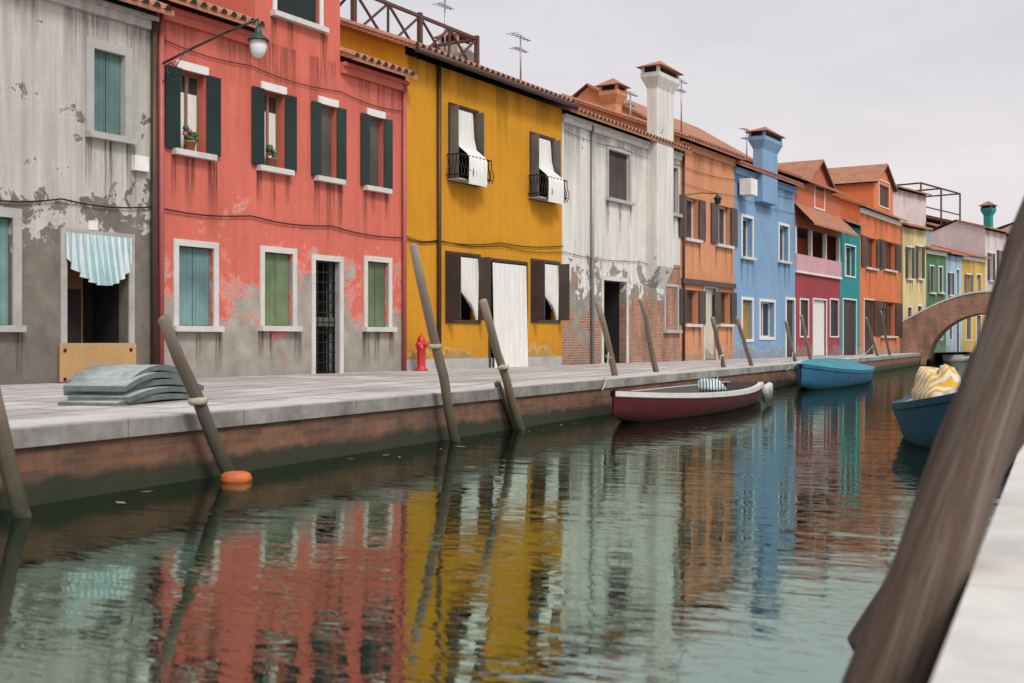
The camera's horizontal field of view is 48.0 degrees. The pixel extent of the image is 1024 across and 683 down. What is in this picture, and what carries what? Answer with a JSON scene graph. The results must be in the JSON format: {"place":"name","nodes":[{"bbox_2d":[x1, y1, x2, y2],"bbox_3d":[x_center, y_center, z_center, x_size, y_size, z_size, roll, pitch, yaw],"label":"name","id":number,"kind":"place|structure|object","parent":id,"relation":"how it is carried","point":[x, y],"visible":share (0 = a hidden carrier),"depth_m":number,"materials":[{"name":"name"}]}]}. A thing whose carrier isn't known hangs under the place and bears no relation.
{"place":"outdoors","nodes":[
{"label":"outdoors","id":0,"kind":"place"},
{"bbox_2d":[1,353,901,419],"bbox_3d":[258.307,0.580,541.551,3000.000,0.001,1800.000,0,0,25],"label":"ground","id":1,"kind":"structure","parent":0,"point":[27,401],"depth_m":15.51,"materials":[{"name":"grey stone"}]},
{"bbox_2d":[58,365,203,405],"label":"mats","id":2,"kind":"object","parent":1,"relation":"on","point":[110,385],"visible":0.92,"depth_m":10.71,"materials":[{"name":"grey fabric"}]},
{"bbox_2d":[415,333,428,370],"bbox_3d":[-1.783,0.210,22.806,0.290,0.740,0.289,0,0,-10],"label":"hydrant","id":3,"kind":"object","parent":1,"relation":"on","point":[421,344],"visible":0.98,"depth_m":22.73,"materials":[{"name":"red metal"}]},
{"bbox_2d":[0,0,906,384],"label":"houses","id":4,"kind":"structure","parent":1,"relation":"on","point":[94,110],"depth_m":21.98,"materials":[{"name":"paint"}]},
{"bbox_2d":[66,232,131,285],"bbox_3d":[-5.897,-1.169,16.575,0.211,0.732,1.132,0,0,31],"label":"awning","id":5,"kind":"object","parent":4,"relation":"attached to","point":[101,260],"visible":1,"depth_m":16.53,"materials":[{"name":"fabric"}]},
{"bbox_2d":[162,18,269,82],"bbox_3d":[-4.476,-4.290,17.163,2.035,0.865,0.328,0,0,25],"label":"lamp","id":6,"kind":"object","parent":4,"relation":"attached to","point":[258,40],"visible":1,"depth_m":16.78,"materials":[{"name":"green metal"}]},
{"bbox_2d":[0,198,561,247],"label":"cable","id":7,"kind":"object","parent":4,"relation":"attached to","point":[252,216],"visible":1,"depth_m":19.03,"materials":[{"name":"metal"}]},
{"bbox_2d":[340,0,479,79],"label":"roof terrace railing","id":8,"kind":"object","parent":4,"relation":"on","point":[450,30],"visible":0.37,"depth_m":26.59,"materials":[{"name":"brown wood"}]},
{"bbox_2d":[164,39,858,263],"bbox_3d":[5.000,-3.676,34.146,0.024,3.319,39.310,0,0,32],"label":"cable","id":9,"kind":"object","parent":4,"relation":"attached to","point":[401,111],"visible":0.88,"depth_m":24.96,"materials":[{"name":"metal"}]},
{"bbox_2d":[685,192,721,204],"bbox_3d":[5.763,-4.368,34.966,1.556,0.354,0.295,0,0,-30],"label":"lamp","id":10,"kind":"object","parent":4,"relation":"attached to","point":[717,198],"visible":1,"depth_m":35.19,"materials":[{"name":"green metal"}]},
{"bbox_2d":[188,343,873,404],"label":"ropes","id":11,"kind":"object","parent":1,"relation":"on","point":[200,401],"visible":0.73,"depth_m":12.38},
{"bbox_2d":[639,299,658,371],"bbox_3d":[2.730,0.679,21.564,0.129,3.439,0.120,0,33,25],"label":"pole","id":12,"kind":"object","parent":1,"relation":"on","point":[648,338],"visible":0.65,"depth_m":21.09,"materials":[{"name":"wood"}]},
{"bbox_2d":[572,83,752,159],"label":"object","id":13,"kind":"object","parent":1,"relation":"on","point":[587,92],"visible":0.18,"depth_m":42.65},
{"bbox_2d":[710,317,725,366],"bbox_3d":[4.733,0.750,25.507,0.120,3.350,0.127,0,41,25],"label":"pole","id":14,"kind":"object","parent":1,"relation":"on","point":[717,341],"visible":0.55,"depth_m":24.88,"materials":[{"name":"brown wood"}]},
{"bbox_2d":[735,316,753,365],"bbox_3d":[5.650,0.678,26.999,0.134,0.144,3.712,0,-41,25],"label":"pole","id":15,"kind":"object","parent":1,"relation":"on","point":[744,341],"visible":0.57,"depth_m":26.21,"materials":[{"name":"brown wood"}]},
{"bbox_2d":[784,321,796,360],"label":"pole","id":16,"kind":"object","parent":1,"relation":"on","point":[789,339],"visible":0.58,"depth_m":32.83,"materials":[{"name":"wood"}]},
{"bbox_2d":[800,315,812,358],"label":"pole","id":17,"kind":"object","parent":1,"relation":"on","point":[806,337],"visible":0.62,"depth_m":34.62,"materials":[{"name":"wood"}]},
{"bbox_2d":[865,317,878,355],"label":"pole","id":18,"kind":"object","parent":1,"relation":"on","point":[871,335],"visible":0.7,"depth_m":43.97,"materials":[{"name":"brown wood"}]},
{"bbox_2d":[880,311,890,354],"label":"pole","id":19,"kind":"object","parent":1,"relation":"on","point":[885,335],"visible":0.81,"depth_m":46.09,"materials":[{"name":"brown wood"}]},
{"bbox_2d":[893,182,960,244],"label":"terrace","id":20,"kind":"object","parent":1,"relation":"on","point":[909,205],"visible":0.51,"depth_m":72.44,"materials":[{"name":"paint"}]},
{"bbox_2d":[900,290,984,363],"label":"bridge","id":21,"kind":"structure","parent":1,"relation":"on","point":[925,330],"depth_m":56.64,"materials":[{"name":"brick"}]},
{"bbox_2d":[900,201,1008,351],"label":"houses","id":22,"kind":"structure","parent":1,"relation":"on","point":[955,257],"depth_m":62.99,"materials":[{"name":"yellow paint"}]},
{"bbox_2d":[0,360,1010,682],"bbox_3d":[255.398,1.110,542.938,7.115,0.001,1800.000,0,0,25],"label":"water","id":23,"kind":"structure","parent":0,"point":[758,540],"depth_m":5.86,"materials":[{"name":"green liquid"}]},
{"bbox_2d":[0,383,34,517],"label":"pole","id":24,"kind":"object","parent":23,"relation":"in","point":[16,491],"visible":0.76,"depth_m":7.16,"materials":[{"name":"wood"}]},
{"bbox_2d":[155,315,235,473],"bbox_3d":[-2.325,0.972,9.275,0.128,2.721,0.124,0,31,25],"label":"pole","id":25,"kind":"object","parent":23,"relation":"in","point":[210,429],"visible":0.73,"depth_m":8.93,"materials":[{"name":"brown wood"}]},
{"bbox_2d":[220,471,251,482],"bbox_3d":[-2.198,1.093,9.162,0.254,0.105,0.248,0,0,25],"label":"buoy","id":26,"kind":"object","parent":23,"relation":"on","point":[235,476],"visible":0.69,"depth_m":9.07,"materials":[{"name":"orange plastic"}]},
{"bbox_2d":[409,243,460,440],"bbox_3d":[-0.715,0.591,12.621,0.131,3.529,0.132,0,24,25],"label":"pole","id":27,"kind":"object","parent":23,"relation":"in","point":[438,353],"visible":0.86,"depth_m":12.36,"materials":[{"name":"wood"}]},
{"bbox_2d":[115,391,813,557],"bbox_3d":[6.521,1.106,21.255,5.883,0.001,35.537,0,0,25],"label":"debris","id":28,"kind":"object","parent":23,"relation":"on","point":[545,516],"visible":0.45,"depth_m":8.48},
{"bbox_2d":[481,298,526,429],"bbox_3d":[0.022,0.809,14.250,0.141,3.118,0.141,0,33,25],"label":"pole","id":29,"kind":"object","parent":23,"relation":"in","point":[503,376],"visible":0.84,"depth_m":13.91,"materials":[{"name":"wood"}]},
{"bbox_2d":[495,381,516,428],"bbox_3d":[0.083,1.280,14.703,0.111,1.975,0.112,0,38,25],"label":"pole","id":30,"kind":"object","parent":23,"relation":"in","point":[508,413],"visible":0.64,"depth_m":14.36,"materials":[{"name":"brown wood"}]},
{"bbox_2d":[596,301,618,375],"bbox_3d":[1.760,0.746,19.280,0.138,3.256,0.138,0,32,25],"label":"pole","id":31,"kind":"object","parent":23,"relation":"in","point":[609,347],"visible":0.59,"depth_m":18.78,"materials":[{"name":"brown wood"}]},
{"bbox_2d":[610,381,763,421],"bbox_3d":[2.862,0.935,18.451,1.500,0.590,7.073,0,0,25],"label":"boat","id":32,"kind":"object","parent":23,"relation":"on","point":[665,403],"visible":0.83,"depth_m":16.56,"materials":[{"name":"red wood"}]},
{"bbox_2d":[697,378,725,392],"bbox_3d":[3.415,0.756,19.669,0.510,0.264,0.795,0,0,8],"label":"cloth","id":33,"kind":"object","parent":32,"relation":"in","point":[704,385],"visible":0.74,"depth_m":19.43,"materials":[{"name":"white fabric"}]},
{"bbox_2d":[762,382,772,402],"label":"fenders","id":34,"kind":"object","parent":32,"relation":"attached to","point":[767,392],"visible":1,"depth_m":19.75,"materials":[{"name":"white plastic"}]},
{"bbox_2d":[794,358,874,389],"bbox_3d":[8.333,0.829,29.736,1.560,0.841,8.450,0,0,25],"label":"boat","id":35,"kind":"object","parent":23,"relation":"on","point":[818,373],"visible":0.85,"depth_m":27.29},
{"bbox_2d":[891,394,946,447],"bbox_3d":[5.165,0.885,13.269,1.500,0.810,4.700,0,0,22],"label":"boat","id":36,"kind":"object","parent":23,"relation":"on","point":[916,420],"visible":0.38,"depth_m":12.01,"materials":[{"name":"blue wood"}]},
{"bbox_2d":[911,364,955,399],"bbox_3d":[4.731,0.537,12.709,0.609,0.588,0.789,0,0,14],"label":"striped cloth","id":37,"kind":"object","parent":36,"relation":"in","point":[931,382],"visible":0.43,"depth_m":12.51,"materials":[{"name":"yellow fabric"}]},
{"bbox_2d":[840,192,1023,682],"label":"pole","id":38,"kind":"object","parent":23,"relation":"in","point":[904,633],"visible":0.98,"depth_m":2.89,"materials":[{"name":"brown wood"}]},
{"bbox_2d":[848,398,1023,642],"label":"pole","id":39,"kind":"object","parent":23,"relation":"in","point":[1013,450],"visible":0.12,"depth_m":4.06,"materials":[{"name":"brown wood"}]},
{"bbox_2d":[940,352,962,361],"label":"boat","id":40,"kind":"object","parent":23,"relation":"on","point":[951,357],"visible":0.43,"depth_m":63.53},
{"bbox_2d":[0,352,1023,682],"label":"quay","id":41,"kind":"structure","parent":0,"point":[60,458],"depth_m":9.19,"materials":[{"name":"stone"}]},
{"bbox_2d":[340,0,1023,227],"label":"sky","id":42,"kind":"structure","parent":0,"point":[932,91],"materials":[{"name":"white"}]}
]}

